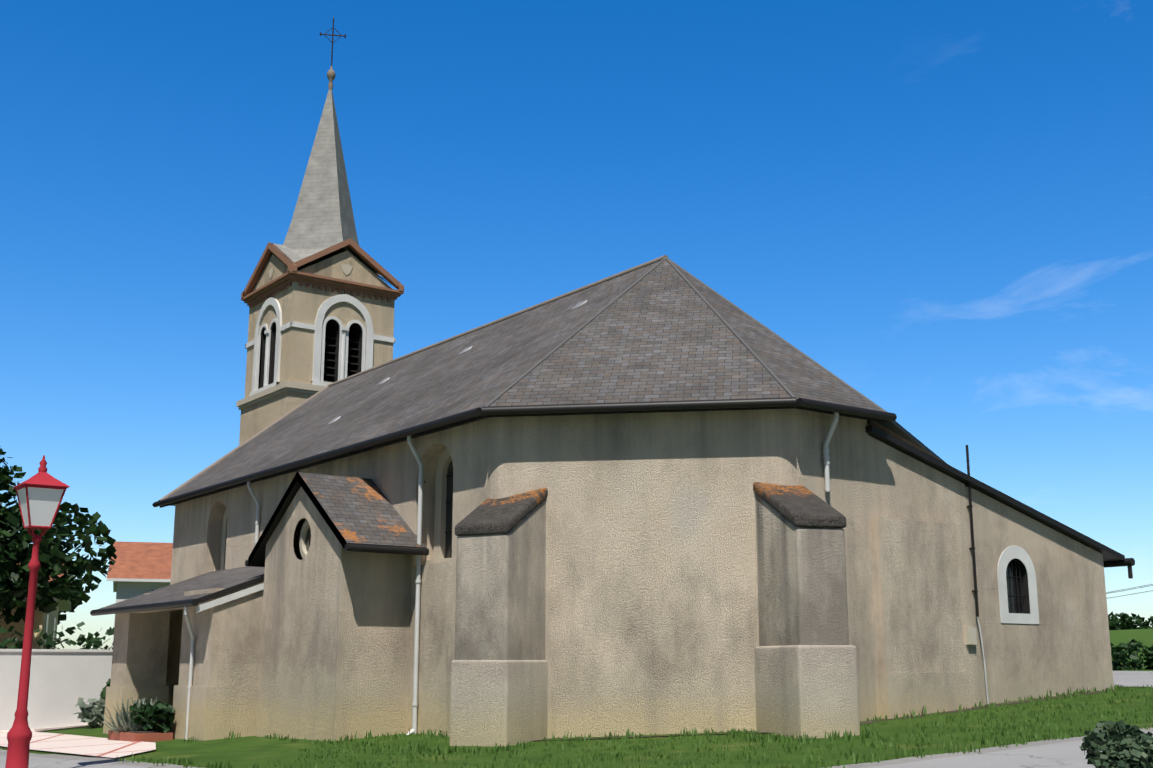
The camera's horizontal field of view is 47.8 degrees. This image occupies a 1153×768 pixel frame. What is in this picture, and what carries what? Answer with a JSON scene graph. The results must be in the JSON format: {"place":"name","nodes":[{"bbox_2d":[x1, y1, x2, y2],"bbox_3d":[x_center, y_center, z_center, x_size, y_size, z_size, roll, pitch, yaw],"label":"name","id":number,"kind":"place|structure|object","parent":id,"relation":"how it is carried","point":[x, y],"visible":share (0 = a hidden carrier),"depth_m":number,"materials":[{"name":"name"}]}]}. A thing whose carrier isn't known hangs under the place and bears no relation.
{"place":"outdoors","nodes":[
{"label":"outdoors","id":0,"kind":"place"},
{"bbox_2d":[239,281,394,444],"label":"tower walls","id":1,"kind":"structure","parent":0,"point":[300,304],"depth_m":41.15,"materials":[{"name":"beige paint"}]},
{"bbox_2d":[0,629,1152,767],"bbox_3d":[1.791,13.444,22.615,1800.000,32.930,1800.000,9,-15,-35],"label":"terrain","id":2,"kind":"structure","parent":0,"point":[242,752],"depth_m":17.73,"materials":[{"name":"green plant"}]},
{"bbox_2d":[0,566,8,610],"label":"tree","id":3,"kind":"object","parent":2,"relation":"on","point":[2,598],"visible":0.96,"depth_m":35.10,"materials":[{"name":"green plant"}]},
{"bbox_2d":[0,564,70,648],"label":"cream house","id":4,"kind":"structure","parent":2,"relation":"on","point":[43,621],"depth_m":40.60,"materials":[{"name":"tile"}]},
{"bbox_2d":[1,502,85,624],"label":"tree","id":5,"kind":"object","parent":2,"relation":"on","point":[62,617],"depth_m":59.32,"materials":[{"name":"green plant"}]},
{"bbox_2d":[0,622,113,649],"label":"hedge","id":6,"kind":"object","parent":2,"relation":"on","point":[90,640],"visible":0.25,"depth_m":32.55,"materials":[{"name":"green plant"}]},
{"bbox_2d":[0,446,116,624],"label":"tree","id":7,"kind":"object","parent":2,"relation":"on","point":[15,558],"visible":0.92,"depth_m":37.41,"materials":[{"name":"green plant"}]},
{"bbox_2d":[74,697,104,727],"bbox_3d":[-11.033,7.557,29.910,0.895,0.710,0.949,-6,-14,26],"label":"bush","id":8,"kind":"object","parent":2,"relation":"on","point":[89,713],"visible":0.73,"depth_m":29.72,"materials":[{"name":"green plant"}]},
{"bbox_2d":[100,678,110,699],"bbox_3d":[-10.837,7.509,30.755,0.847,1.082,0.989,9,-15,-35],"label":"bush","id":9,"kind":"object","parent":2,"relation":"on","point":[103,694],"visible":0.04,"depth_m":30.70,"materials":[{"name":"green plant"}]},
{"bbox_2d":[93,697,164,734],"bbox_3d":[-8.175,6.195,24.138,1.587,0.800,1.476,9,-15,-35],"label":"spiky plant","id":10,"kind":"object","parent":2,"relation":"on","point":[125,723],"visible":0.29,"depth_m":23.89,"materials":[{"name":"green plant"}]},
{"bbox_2d":[107,541,172,646],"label":"white house","id":11,"kind":"structure","parent":2,"relation":"on","point":[139,568],"depth_m":54.43,"materials":[{"name":"tile"}]},
{"bbox_2d":[129,700,174,732],"bbox_3d":[-7.730,6.123,23.667,0.822,0.730,0.687,0,-12,-2],"label":"shrub","id":12,"kind":"object","parent":2,"relation":"on","point":[157,715],"visible":0.96,"depth_m":23.55,"materials":[{"name":"green plant"}]},
{"bbox_2d":[90,566,264,740],"bbox_3d":[-7.471,5.564,25.835,2.705,4.070,6.050,9,-15,-35],"label":"porch","id":13,"kind":"object","parent":2,"relation":"on","point":[188,651],"visible":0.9,"depth_m":23.69,"materials":[{"name":"paint"}]},
{"bbox_2d":[236,17,403,409],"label":"bell tower","id":14,"kind":"structure","parent":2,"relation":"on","point":[320,247],"depth_m":41.95,"materials":[{"name":"grey stone"}]},
{"bbox_2d":[256,487,411,740],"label":"chapel walls","id":15,"kind":"structure","parent":2,"relation":"on","point":[334,653],"depth_m":21.49,"materials":[{"name":"beige paint"}]},
{"bbox_2d":[245,471,428,566],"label":"gable roof","id":16,"kind":"structure","parent":15,"relation":"on","point":[360,514],"depth_m":22.12,"materials":[{"name":"grey tile"}]},
{"bbox_2d":[0,584,1152,741],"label":"boundary wall","id":17,"kind":"structure","parent":2,"relation":"on","point":[61,681],"depth_m":30.97,"materials":[{"name":"white plaster"},{"name":"brick"}]},
{"bbox_2d":[116,683,1152,767],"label":"grass tufts","id":18,"kind":"object","parent":2,"relation":"on","point":[764,738],"visible":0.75,"depth_m":17.51,"materials":[{"name":"green plant"}]},
{"bbox_2d":[449,482,859,745],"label":"buttresses","id":19,"kind":"structure","parent":2,"relation":"on","point":[806,671],"depth_m":18.61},
{"bbox_2d":[1108,611,1152,669],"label":"hedges","id":20,"kind":"object","parent":2,"relation":"on","point":[1118,654],"visible":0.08,"depth_m":34.24,"materials":[{"name":"green plant"}]},
{"bbox_2d":[0,671,1152,767],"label":"road","id":21,"kind":"structure","parent":0,"point":[1062,753],"depth_m":17.82,"materials":[{"name":"grey asphalt"}]},
{"bbox_2d":[5,455,69,767],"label":"lamp post","id":22,"kind":"object","parent":21,"relation":"on","point":[40,493],"visible":1,"depth_m":17.21,"materials":[{"name":"red metal"}]},
{"bbox_2d":[1079,719,1152,767],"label":"bush","id":23,"kind":"object","parent":21,"relation":"on","point":[1121,744],"visible":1,"depth_m":11.39,"materials":[{"name":"green plant"}]},
{"bbox_2d":[0,0,1152,649],"label":"sky","id":24,"kind":"structure","parent":0,"point":[945,207],"materials":[{"name":"blue"}]},
{"bbox_2d":[220,412,1038,734],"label":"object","id":25,"kind":"object","parent":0,"point":[918,622],"visible":0.6,"depth_m":20.59,"materials":[{"name":"beige paint"}]},
{"bbox_2d":[170,409,1113,737],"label":"church walls","id":26,"kind":"structure","parent":0,"point":[652,621],"depth_m":19.86,"materials":[{"name":"beige paint"}]},
{"bbox_2d":[152,255,1134,578],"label":"church roof","id":27,"kind":"structure","parent":26,"relation":"on","point":[664,333],"depth_m":22.75,"materials":[{"name":"grey tile"}]}
]}

